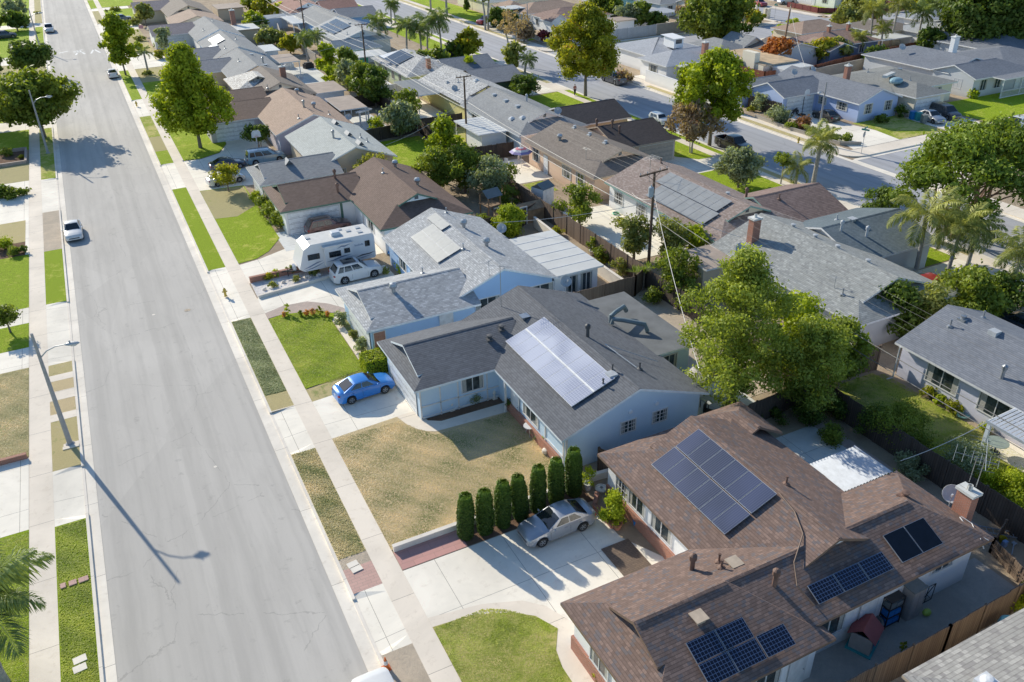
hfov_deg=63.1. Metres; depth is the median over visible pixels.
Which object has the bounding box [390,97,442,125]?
back patio
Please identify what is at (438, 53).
tree
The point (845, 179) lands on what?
side road
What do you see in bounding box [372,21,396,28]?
driveway
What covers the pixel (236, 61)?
house
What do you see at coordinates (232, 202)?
dry lawn patch
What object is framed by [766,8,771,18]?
gate pillar
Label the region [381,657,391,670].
traffic cone
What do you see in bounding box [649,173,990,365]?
power line
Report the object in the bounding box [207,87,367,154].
house
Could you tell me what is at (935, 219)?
palm tree
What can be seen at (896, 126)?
lawn
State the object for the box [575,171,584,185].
window
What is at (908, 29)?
house
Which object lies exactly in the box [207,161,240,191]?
tree
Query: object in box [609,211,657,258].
tree
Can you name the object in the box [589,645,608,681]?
window
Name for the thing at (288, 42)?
tree
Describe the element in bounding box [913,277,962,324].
tree
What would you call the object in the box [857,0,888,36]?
palm tree
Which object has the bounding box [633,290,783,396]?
back yard dirt
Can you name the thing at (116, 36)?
tree
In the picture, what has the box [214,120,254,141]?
garage door
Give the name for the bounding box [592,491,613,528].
block wall
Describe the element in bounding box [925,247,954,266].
lawn
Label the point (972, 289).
tree
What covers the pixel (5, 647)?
grass
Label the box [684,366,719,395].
patio umbrella
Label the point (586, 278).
window
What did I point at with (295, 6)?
house
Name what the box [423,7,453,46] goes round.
palm tree
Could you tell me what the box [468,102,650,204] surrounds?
power line
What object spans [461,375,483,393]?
window
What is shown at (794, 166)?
palm tree
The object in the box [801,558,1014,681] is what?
side yard paving
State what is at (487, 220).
fence
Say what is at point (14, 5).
tree
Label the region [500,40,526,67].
tree
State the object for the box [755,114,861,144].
block wall
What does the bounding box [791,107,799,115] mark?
motorcycle
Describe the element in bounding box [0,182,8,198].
shrub
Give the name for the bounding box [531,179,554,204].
garden shed
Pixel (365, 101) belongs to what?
fence
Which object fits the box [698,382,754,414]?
back yard path
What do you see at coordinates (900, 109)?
shrub
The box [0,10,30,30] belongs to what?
tree
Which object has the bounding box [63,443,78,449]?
pole base slab
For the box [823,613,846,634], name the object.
window
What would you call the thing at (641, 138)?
house
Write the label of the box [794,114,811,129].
shrub
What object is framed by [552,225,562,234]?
shrub
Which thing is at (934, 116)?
parked car
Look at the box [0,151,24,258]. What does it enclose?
planting bed opposite
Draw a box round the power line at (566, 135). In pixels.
[461,76,649,172]
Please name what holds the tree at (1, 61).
on the dry lawn at (14, 173)
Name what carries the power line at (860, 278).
attached to the utility pole at (651, 191)
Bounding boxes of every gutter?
[41,0,1023,681]
[545,53,954,178]
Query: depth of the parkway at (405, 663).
36.61 m
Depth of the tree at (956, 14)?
134.48 m
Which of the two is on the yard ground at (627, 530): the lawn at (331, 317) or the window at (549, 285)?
the lawn at (331, 317)
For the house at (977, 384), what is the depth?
51.25 m
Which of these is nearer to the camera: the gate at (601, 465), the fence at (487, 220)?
the gate at (601, 465)
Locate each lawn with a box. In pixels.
[98,0,164,96]
[125,29,164,82]
[168,126,225,160]
[203,185,278,262]
[268,311,360,388]
[332,411,564,549]
[380,136,430,166]
[388,27,464,57]
[411,0,534,39]
[433,613,571,681]
[522,181,556,190]
[528,92,583,107]
[674,141,712,158]
[699,169,781,193]
[839,373,1023,507]
[852,115,941,138]
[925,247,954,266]
[947,88,1023,120]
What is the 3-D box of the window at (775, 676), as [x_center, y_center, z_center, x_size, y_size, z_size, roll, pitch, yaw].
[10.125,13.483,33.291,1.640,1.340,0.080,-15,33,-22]
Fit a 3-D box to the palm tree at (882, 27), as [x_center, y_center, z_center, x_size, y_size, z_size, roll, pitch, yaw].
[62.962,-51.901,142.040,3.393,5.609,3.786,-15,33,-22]
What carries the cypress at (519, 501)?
on the planting bed at (514, 523)
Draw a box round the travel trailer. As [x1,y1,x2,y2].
[282,224,375,275]
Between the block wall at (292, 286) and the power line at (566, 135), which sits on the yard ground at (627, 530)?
the block wall at (292, 286)
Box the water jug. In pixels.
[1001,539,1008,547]
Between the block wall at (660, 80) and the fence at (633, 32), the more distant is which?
the fence at (633, 32)
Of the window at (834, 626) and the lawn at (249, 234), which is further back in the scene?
the lawn at (249, 234)
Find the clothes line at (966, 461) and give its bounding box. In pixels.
[936,433,1001,479]
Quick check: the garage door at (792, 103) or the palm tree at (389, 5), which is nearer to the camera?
the garage door at (792, 103)
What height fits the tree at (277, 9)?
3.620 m
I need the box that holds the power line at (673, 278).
[654,195,697,364]
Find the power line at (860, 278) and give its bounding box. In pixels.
[670,170,1019,358]
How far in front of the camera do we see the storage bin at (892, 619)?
37.16 m
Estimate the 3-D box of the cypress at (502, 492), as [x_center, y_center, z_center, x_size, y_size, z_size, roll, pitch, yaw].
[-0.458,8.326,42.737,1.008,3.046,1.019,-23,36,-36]
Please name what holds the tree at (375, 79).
on the yard ground at (627, 530)
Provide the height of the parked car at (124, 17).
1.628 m
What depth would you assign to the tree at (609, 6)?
173.19 m
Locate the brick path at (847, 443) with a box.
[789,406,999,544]
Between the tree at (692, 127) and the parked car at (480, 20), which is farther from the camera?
the parked car at (480, 20)
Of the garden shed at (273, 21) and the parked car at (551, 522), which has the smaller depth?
the parked car at (551, 522)
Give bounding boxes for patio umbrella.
[509,147,532,154]
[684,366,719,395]
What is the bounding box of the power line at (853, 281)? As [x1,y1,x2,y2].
[667,174,989,351]
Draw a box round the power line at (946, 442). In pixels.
[900,418,993,460]
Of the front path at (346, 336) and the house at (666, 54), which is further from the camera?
the house at (666, 54)
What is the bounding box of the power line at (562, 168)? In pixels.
[466,109,648,215]
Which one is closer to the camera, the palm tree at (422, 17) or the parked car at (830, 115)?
the parked car at (830, 115)
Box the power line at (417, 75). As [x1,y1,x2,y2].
[365,43,463,99]
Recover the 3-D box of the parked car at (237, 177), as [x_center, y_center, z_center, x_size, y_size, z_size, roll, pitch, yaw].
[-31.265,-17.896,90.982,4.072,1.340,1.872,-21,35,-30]
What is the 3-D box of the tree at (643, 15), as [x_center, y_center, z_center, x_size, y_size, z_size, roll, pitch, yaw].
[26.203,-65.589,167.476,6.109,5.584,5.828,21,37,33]
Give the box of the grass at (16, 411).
[0,368,28,458]
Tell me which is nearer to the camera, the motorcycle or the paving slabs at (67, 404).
the paving slabs at (67, 404)
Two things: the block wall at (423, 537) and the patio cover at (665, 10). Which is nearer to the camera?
the block wall at (423, 537)
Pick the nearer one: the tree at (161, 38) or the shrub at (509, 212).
the shrub at (509, 212)
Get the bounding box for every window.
[367,218,374,233]
[398,256,406,272]
[439,313,453,324]
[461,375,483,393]
[475,294,499,311]
[523,403,538,428]
[531,281,553,289]
[532,147,539,163]
[562,164,570,180]
[566,274,577,291]
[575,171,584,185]
[579,270,592,290]
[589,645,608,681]
[614,190,623,206]
[615,476,627,501]
[620,417,636,434]
[627,488,645,520]
[636,202,646,216]
[648,63,657,72]
[650,512,672,547]
[651,407,667,424]
[662,352,677,366]
[756,668,782,681]
[818,95,826,105]
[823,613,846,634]
[836,101,847,111]
[858,44,865,52]
[863,103,872,114]
[883,99,892,110]
[924,363,960,396]
[930,560,953,575]
[975,391,1014,426]
[978,79,987,90]
[992,78,1001,88]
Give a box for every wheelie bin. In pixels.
[909,110,915,119]
[914,111,922,120]
[920,114,928,122]
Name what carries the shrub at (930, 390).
on the yard ground at (627, 530)
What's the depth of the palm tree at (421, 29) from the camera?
145.06 m
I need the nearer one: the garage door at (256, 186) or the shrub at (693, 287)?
the shrub at (693, 287)
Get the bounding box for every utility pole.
[293,0,304,27]
[355,22,367,63]
[456,74,470,140]
[639,166,667,262]
[785,4,791,36]
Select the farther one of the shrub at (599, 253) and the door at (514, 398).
the shrub at (599, 253)
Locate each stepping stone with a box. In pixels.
[60,582,65,588]
[68,579,76,586]
[78,575,88,582]
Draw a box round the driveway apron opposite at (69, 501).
[35,23,85,526]
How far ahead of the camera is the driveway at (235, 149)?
100.88 m
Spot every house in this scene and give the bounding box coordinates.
[130,0,244,23]
[147,8,259,49]
[193,30,279,64]
[198,48,300,89]
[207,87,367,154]
[208,64,346,104]
[246,116,397,198]
[262,157,472,254]
[267,0,318,13]
[272,0,357,25]
[281,5,376,32]
[312,17,392,62]
[335,207,603,350]
[371,48,499,91]
[377,263,709,470]
[393,64,522,118]
[454,86,631,156]
[458,0,546,13]
[491,0,575,23]
[524,117,680,201]
[530,6,636,31]
[560,401,1005,681]
[583,0,636,6]
[604,154,847,249]
[615,33,739,79]
[637,0,684,15]
[682,208,959,345]
[688,31,818,73]
[729,63,902,122]
[770,18,912,46]
[787,21,882,63]
[797,0,887,7]
[832,66,957,115]
[844,613,883,659]
[861,34,1023,98]
[886,304,1023,451]
[894,9,963,49]
[901,608,1023,681]
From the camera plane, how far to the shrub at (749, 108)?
112.17 m
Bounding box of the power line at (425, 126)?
[387,100,463,144]
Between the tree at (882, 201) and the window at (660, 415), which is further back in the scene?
the tree at (882, 201)
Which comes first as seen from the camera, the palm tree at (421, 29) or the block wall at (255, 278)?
the block wall at (255, 278)
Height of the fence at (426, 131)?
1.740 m
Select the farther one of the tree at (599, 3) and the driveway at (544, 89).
the tree at (599, 3)
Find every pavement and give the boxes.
[29,0,1023,681]
[404,0,1023,217]
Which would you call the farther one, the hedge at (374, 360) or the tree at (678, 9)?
the tree at (678, 9)
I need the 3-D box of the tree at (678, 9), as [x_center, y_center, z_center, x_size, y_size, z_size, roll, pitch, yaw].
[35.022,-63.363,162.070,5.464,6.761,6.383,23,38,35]
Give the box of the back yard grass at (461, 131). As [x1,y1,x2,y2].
[453,127,468,146]
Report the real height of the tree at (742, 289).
11.472 m
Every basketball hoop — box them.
[251,130,260,146]
[798,89,809,115]
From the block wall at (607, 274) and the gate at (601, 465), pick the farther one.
the block wall at (607, 274)
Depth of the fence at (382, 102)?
117.12 m
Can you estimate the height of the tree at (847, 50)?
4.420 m
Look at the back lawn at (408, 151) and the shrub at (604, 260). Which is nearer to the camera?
the shrub at (604, 260)
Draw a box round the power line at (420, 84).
[369,52,461,106]
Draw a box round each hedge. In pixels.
[248,190,259,200]
[252,195,268,208]
[257,199,274,218]
[267,210,284,228]
[358,347,388,373]
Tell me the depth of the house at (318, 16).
173.18 m
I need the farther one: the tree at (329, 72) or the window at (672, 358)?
the tree at (329, 72)
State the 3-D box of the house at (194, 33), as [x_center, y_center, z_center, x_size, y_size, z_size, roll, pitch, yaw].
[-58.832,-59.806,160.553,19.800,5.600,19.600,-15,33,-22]
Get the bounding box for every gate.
[597,446,607,470]
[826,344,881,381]
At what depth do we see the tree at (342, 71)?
124.95 m
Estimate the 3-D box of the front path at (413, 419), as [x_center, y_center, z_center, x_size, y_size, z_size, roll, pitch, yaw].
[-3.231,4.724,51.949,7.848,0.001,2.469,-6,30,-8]
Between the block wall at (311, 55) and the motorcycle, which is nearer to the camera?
the motorcycle
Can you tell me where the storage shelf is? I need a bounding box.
[879,590,906,629]
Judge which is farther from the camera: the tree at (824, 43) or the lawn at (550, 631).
the tree at (824, 43)
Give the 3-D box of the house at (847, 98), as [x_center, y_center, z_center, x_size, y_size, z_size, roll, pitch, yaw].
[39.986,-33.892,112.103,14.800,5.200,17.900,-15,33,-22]
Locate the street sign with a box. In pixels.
[861,126,869,152]
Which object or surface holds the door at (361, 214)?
in the house at (380, 198)
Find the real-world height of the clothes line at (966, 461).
2.167 m
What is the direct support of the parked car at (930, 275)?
on the driveway at (939, 268)
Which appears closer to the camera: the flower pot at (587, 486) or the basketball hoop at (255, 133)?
the flower pot at (587, 486)
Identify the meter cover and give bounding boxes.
[72,653,86,664]
[72,662,86,673]
[346,560,358,568]
[350,564,362,573]
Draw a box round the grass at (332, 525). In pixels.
[292,448,364,559]
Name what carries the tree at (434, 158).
on the yard ground at (627, 530)
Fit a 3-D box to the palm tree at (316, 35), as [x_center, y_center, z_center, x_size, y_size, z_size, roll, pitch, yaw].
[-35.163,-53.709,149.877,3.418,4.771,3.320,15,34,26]
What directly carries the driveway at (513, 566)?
on the yard ground at (627, 530)
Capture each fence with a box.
[327,95,374,112]
[365,125,417,140]
[377,95,390,107]
[418,112,461,144]
[465,151,539,202]
[474,141,513,157]
[484,199,540,226]
[532,34,578,43]
[540,198,644,276]
[574,270,643,299]
[611,24,656,39]
[645,269,794,381]
[740,41,916,77]
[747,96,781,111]
[748,386,800,419]
[787,1,894,12]
[816,382,1023,543]
[845,583,1023,681]
[988,518,1023,583]
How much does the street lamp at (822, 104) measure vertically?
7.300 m
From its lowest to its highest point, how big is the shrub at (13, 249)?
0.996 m
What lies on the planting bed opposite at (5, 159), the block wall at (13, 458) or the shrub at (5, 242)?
the shrub at (5, 242)
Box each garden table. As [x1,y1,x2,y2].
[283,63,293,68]
[523,423,531,436]
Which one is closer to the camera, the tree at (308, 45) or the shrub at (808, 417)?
the shrub at (808, 417)
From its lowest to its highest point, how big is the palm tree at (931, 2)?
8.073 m
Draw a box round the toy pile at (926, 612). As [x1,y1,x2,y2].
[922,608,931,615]
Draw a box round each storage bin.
[880,615,898,625]
[881,607,900,617]
[884,599,903,609]
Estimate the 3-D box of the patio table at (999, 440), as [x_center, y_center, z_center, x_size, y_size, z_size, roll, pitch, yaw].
[27.655,6.066,47.682,1.240,0.730,1.240,-15,33,-22]
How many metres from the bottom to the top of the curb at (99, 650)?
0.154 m
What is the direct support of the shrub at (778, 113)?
on the planting bed at (750, 113)
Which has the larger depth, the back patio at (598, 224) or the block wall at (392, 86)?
the block wall at (392, 86)
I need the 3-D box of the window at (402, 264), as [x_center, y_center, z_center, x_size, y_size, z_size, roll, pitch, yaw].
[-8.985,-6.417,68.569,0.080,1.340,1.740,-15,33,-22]
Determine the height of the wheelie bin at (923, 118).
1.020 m
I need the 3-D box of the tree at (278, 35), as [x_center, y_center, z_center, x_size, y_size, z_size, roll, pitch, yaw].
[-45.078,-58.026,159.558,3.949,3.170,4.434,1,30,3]
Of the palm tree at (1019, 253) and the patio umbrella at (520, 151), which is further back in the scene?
the patio umbrella at (520, 151)
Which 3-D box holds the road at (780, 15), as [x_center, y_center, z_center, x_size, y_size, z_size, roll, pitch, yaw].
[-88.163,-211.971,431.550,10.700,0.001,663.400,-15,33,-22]
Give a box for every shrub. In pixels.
[0,147,13,156]
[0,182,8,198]
[0,235,12,249]
[2,185,19,200]
[7,245,20,257]
[15,187,31,195]
[18,245,27,252]
[105,6,120,11]
[126,17,142,25]
[132,35,146,40]
[133,41,143,50]
[141,70,153,75]
[153,49,164,58]
[263,272,275,279]
[267,281,278,287]
[284,303,290,314]
[291,274,300,281]
[308,269,319,275]
[315,306,323,314]
[333,309,348,326]
[348,329,357,337]
[352,336,366,352]
[366,114,384,128]
[382,266,389,273]
[470,394,482,403]
[476,213,490,218]
[490,203,527,238]
[497,183,519,204]
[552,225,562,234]
[582,465,596,487]
[585,236,595,250]
[592,245,610,261]
[597,487,627,523]
[598,257,607,263]
[608,257,629,275]
[611,515,626,527]
[614,68,634,81]
[640,285,663,303]
[657,254,686,280]
[673,282,712,310]
[746,105,757,110]
[750,92,767,110]
[761,407,797,426]
[764,102,792,123]
[784,121,797,128]
[789,400,826,426]
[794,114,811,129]
[817,420,843,439]
[820,427,847,448]
[822,394,849,421]
[840,132,852,141]
[853,398,887,434]
[865,389,938,453]
[873,113,889,122]
[893,449,930,482]
[894,103,909,117]
[899,641,907,650]
[918,384,937,399]
[932,392,946,404]
[944,397,964,415]
[966,88,979,98]
[974,459,1023,508]
[977,420,992,432]
[1010,580,1023,611]
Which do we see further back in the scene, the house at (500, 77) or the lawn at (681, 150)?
the house at (500, 77)
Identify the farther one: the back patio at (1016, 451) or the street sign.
the street sign
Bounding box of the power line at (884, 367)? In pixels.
[653,218,1023,450]
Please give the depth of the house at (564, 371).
51.61 m
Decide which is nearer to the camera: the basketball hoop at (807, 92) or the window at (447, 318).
the window at (447, 318)
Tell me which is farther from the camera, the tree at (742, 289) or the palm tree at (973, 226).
the palm tree at (973, 226)
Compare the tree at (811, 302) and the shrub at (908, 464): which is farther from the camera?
the tree at (811, 302)
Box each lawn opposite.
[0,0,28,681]
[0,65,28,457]
[0,220,25,243]
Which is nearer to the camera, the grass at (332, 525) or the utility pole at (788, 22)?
the grass at (332, 525)
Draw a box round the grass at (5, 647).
[0,532,28,681]
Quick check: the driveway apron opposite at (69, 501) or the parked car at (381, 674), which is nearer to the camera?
the parked car at (381, 674)
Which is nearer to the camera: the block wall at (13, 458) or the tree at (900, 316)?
the block wall at (13, 458)
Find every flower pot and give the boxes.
[584,480,591,490]
[612,520,622,530]
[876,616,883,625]
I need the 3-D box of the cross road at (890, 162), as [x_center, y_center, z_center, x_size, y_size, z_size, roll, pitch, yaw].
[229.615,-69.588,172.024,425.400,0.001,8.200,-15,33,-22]
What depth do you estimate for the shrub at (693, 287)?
62.41 m
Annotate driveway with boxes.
[0,26,28,537]
[102,6,167,111]
[184,139,269,169]
[189,162,253,190]
[240,244,383,283]
[257,265,393,312]
[277,222,357,250]
[313,375,413,437]
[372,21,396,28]
[403,510,664,620]
[481,24,644,79]
[529,84,555,94]
[664,156,720,172]
[789,111,905,148]
[906,117,977,129]
[921,259,994,290]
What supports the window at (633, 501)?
in the house at (781, 562)
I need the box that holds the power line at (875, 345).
[655,207,1023,430]
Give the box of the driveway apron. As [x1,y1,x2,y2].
[91,8,411,655]
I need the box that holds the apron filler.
[49,27,1012,445]
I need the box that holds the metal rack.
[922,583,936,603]
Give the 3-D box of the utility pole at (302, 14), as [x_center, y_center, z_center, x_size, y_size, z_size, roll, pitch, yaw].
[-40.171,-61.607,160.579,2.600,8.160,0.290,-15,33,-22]
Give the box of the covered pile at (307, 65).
[302,62,313,68]
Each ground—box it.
[13,0,1023,681]
[43,3,1019,665]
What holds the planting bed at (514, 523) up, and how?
on the yard ground at (627, 530)
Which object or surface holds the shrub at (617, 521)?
in the flower pot at (618, 526)
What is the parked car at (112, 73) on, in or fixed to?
on the road at (218, 573)
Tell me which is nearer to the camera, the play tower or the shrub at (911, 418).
the shrub at (911, 418)
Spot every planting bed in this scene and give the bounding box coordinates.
[251,267,328,296]
[344,320,366,351]
[426,397,503,420]
[465,490,592,545]
[601,539,650,575]
[740,109,841,145]
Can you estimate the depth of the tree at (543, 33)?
157.19 m
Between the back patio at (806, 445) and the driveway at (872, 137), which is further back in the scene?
the driveway at (872, 137)
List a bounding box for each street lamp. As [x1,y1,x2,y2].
[28,8,42,43]
[28,90,51,153]
[30,333,79,445]
[817,82,826,140]
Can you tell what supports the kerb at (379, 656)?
on the ground at (657, 93)
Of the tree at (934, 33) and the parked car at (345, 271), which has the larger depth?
the tree at (934, 33)
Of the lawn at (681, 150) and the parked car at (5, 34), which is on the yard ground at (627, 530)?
the lawn at (681, 150)
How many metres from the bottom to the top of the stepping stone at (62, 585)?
0.050 m
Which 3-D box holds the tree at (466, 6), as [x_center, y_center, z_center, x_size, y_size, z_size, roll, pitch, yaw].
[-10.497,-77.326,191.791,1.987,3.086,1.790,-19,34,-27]
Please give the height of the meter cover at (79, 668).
0.030 m
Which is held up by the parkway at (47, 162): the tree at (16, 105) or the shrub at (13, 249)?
the tree at (16, 105)
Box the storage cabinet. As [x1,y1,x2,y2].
[898,578,928,620]
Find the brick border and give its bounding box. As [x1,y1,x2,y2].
[265,301,344,318]
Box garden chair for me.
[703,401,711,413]
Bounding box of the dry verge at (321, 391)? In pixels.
[306,371,388,401]
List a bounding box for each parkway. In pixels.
[34,0,550,151]
[35,0,1023,681]
[39,42,159,179]
[42,210,430,681]
[48,168,973,559]
[232,318,286,395]
[343,561,381,593]
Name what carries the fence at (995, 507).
on the yard ground at (627, 530)
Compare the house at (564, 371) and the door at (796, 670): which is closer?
the door at (796, 670)
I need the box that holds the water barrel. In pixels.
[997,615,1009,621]
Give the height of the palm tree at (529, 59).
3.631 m
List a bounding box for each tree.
[0,0,27,13]
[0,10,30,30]
[0,57,4,73]
[0,65,84,137]
[0,303,22,332]
[0,538,55,681]
[5,38,56,72]
[97,11,138,74]
[133,2,154,25]
[135,45,153,69]
[145,40,237,147]
[153,26,170,49]
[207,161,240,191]
[240,0,267,11]
[240,123,271,147]
[241,9,262,23]
[250,0,275,14]
[250,14,269,25]
[253,25,278,44]
[258,23,268,30]
[268,30,285,44]
[273,1,281,13]
[276,33,301,53]
[291,28,313,61]
[299,30,315,46]
[307,27,325,55]
[314,41,336,69]
[321,64,337,81]
[332,45,358,64]
[333,57,352,90]
[343,60,372,95]
[347,64,394,107]
[352,152,386,168]
[362,9,392,35]
[376,99,421,138]
[382,0,398,23]
[386,0,400,22]
[390,14,418,48]
[392,87,421,112]
[406,17,433,49]
[410,48,432,58]
[411,141,455,188]
[414,9,440,50]
[422,110,468,163]
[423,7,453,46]
[428,43,450,58]
[435,143,494,192]
[444,39,464,56]
[453,26,483,54]
[462,150,510,199]
[463,0,470,10]
[463,55,475,63]
[474,0,489,29]
[486,6,504,26]
[492,6,529,42]
[494,162,520,181]
[500,8,519,26]
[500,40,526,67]
[507,73,541,95]
[513,19,535,41]
[518,50,537,73]
[537,29,551,41]
[543,0,621,95]
[551,180,602,224]
[589,0,624,10]
[603,0,623,16]
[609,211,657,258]
[612,1,641,23]
[633,0,655,25]
[646,11,669,25]
[650,245,702,294]
[653,213,692,257]
[664,98,727,152]
[668,44,758,145]
[669,242,806,406]
[672,0,761,39]
[675,0,689,32]
[681,222,713,249]
[712,145,768,187]
[743,8,766,22]
[755,312,860,416]
[758,34,798,54]
[771,287,827,372]
[773,151,794,183]
[782,150,813,183]
[785,18,800,23]
[802,118,842,182]
[812,36,843,59]
[820,310,878,388]
[829,4,862,23]
[832,36,854,55]
[838,0,881,21]
[849,28,871,47]
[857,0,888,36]
[860,44,889,58]
[860,183,897,207]
[867,0,895,19]
[872,19,893,45]
[875,278,937,335]
[880,111,1023,237]
[886,0,915,46]
[886,185,966,269]
[894,305,924,337]
[900,0,923,12]
[908,0,939,40]
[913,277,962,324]
[916,0,946,17]
[916,24,947,47]
[929,194,997,273]
[935,0,1023,40]
[935,258,1016,316]
[952,278,1015,317]
[953,261,1023,312]
[955,208,1007,265]
[962,5,1023,41]
[976,0,1023,32]
[990,226,1023,280]
[1010,226,1023,308]
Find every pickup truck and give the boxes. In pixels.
[44,23,53,32]
[601,70,627,84]
[714,134,751,149]
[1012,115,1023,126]
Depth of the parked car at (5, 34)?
172.42 m
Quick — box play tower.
[478,187,502,216]
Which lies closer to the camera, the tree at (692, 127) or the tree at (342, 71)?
the tree at (692, 127)
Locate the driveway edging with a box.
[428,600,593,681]
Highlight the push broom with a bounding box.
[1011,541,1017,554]
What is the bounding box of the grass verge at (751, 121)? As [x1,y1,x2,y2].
[400,0,818,145]
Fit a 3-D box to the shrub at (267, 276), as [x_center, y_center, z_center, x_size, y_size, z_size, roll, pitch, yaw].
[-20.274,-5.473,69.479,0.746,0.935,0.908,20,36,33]
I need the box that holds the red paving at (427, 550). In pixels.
[393,530,466,569]
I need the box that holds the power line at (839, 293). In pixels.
[641,174,1005,381]
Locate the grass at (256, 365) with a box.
[232,318,285,394]
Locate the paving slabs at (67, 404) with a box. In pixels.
[49,377,75,415]
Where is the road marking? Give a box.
[60,49,100,54]
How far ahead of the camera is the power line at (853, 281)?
50.13 m
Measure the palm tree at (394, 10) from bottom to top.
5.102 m
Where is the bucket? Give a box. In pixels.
[998,535,1006,542]
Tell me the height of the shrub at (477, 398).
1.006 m
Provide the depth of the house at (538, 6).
175.13 m
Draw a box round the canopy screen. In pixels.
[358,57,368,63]
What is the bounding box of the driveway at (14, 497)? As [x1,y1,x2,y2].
[0,26,28,537]
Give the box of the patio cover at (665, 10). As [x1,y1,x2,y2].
[649,7,678,18]
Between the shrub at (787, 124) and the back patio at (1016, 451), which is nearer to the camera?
the back patio at (1016, 451)
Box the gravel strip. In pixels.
[890,609,1019,681]
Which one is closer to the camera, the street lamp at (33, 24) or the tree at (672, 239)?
the tree at (672, 239)
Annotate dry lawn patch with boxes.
[200,186,254,218]
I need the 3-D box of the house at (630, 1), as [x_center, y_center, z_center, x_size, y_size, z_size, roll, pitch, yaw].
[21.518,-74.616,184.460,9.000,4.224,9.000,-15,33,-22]
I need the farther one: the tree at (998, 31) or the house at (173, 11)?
the house at (173, 11)
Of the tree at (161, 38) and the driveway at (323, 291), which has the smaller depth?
the driveway at (323, 291)
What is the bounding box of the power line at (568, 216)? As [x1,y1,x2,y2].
[493,202,650,222]
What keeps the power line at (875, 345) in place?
attached to the utility pole at (651, 191)
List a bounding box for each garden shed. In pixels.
[263,13,287,28]
[493,199,544,223]
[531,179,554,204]
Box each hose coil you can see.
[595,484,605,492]
[956,411,969,418]
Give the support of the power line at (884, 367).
attached to the utility pole at (651, 191)
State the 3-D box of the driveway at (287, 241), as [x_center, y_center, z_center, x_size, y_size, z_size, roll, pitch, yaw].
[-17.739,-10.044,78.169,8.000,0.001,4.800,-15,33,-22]
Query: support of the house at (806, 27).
on the yard ground at (627, 530)
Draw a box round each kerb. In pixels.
[86,0,383,665]
[361,0,1023,273]
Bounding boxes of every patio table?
[699,392,725,407]
[988,436,1009,454]
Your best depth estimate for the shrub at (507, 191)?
82.96 m
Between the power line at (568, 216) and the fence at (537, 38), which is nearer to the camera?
the power line at (568, 216)
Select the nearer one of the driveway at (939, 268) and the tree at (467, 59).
the driveway at (939, 268)
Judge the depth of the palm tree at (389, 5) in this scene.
176.49 m
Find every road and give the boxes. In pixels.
[43,0,367,681]
[355,0,1023,269]
[544,10,909,54]
[745,7,823,22]
[855,146,951,180]
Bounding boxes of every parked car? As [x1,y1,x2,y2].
[0,30,16,38]
[61,219,83,241]
[107,68,118,78]
[116,14,131,20]
[205,171,245,186]
[208,156,246,170]
[245,146,285,164]
[304,214,351,233]
[329,257,382,283]
[331,372,394,403]
[352,667,393,681]
[476,15,486,24]
[516,498,596,547]
[648,111,668,124]
[754,0,767,6]
[777,0,795,4]
[812,109,840,121]
[902,266,925,274]
[919,109,945,123]
[921,272,956,288]
[929,101,961,119]
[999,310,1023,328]
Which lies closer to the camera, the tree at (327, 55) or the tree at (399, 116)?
the tree at (399, 116)
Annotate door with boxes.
[160,35,184,49]
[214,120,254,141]
[253,179,263,195]
[287,204,339,234]
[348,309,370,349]
[359,210,363,223]
[373,330,385,348]
[389,360,417,415]
[511,390,518,410]
[543,154,547,174]
[546,188,550,204]
[639,141,673,160]
[786,94,814,114]
[787,655,808,681]
[856,597,879,632]
[914,96,940,110]
[1013,78,1020,89]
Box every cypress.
[456,491,474,540]
[475,487,494,535]
[493,478,511,529]
[510,472,529,521]
[528,463,547,513]
[547,456,565,503]
[564,445,582,497]
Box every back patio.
[286,67,385,129]
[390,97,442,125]
[492,159,551,183]
[563,204,663,259]
[776,425,846,463]
[985,438,1023,470]
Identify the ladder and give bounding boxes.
[975,524,1016,537]
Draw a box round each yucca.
[627,265,641,275]
[640,265,649,289]
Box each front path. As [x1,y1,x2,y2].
[333,316,360,358]
[396,403,507,430]
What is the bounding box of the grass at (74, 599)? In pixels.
[55,519,98,681]
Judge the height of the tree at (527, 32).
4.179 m
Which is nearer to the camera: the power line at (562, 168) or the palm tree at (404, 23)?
the power line at (562, 168)
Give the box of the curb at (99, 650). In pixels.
[40,0,103,681]
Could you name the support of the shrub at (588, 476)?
in the flower pot at (587, 486)
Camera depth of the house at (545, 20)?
164.58 m
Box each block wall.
[0,147,26,166]
[0,452,26,465]
[249,267,302,282]
[258,275,329,297]
[277,23,316,60]
[381,84,403,98]
[392,486,565,551]
[533,216,623,282]
[583,468,607,483]
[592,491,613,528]
[645,70,738,102]
[656,21,688,34]
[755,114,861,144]
[810,58,863,74]
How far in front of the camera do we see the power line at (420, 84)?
112.97 m
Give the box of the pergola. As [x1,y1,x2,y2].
[355,108,371,127]
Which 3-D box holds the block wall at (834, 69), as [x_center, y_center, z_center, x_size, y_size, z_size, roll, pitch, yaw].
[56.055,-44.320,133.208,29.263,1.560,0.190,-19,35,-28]
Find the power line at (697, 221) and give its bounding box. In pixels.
[654,198,738,236]

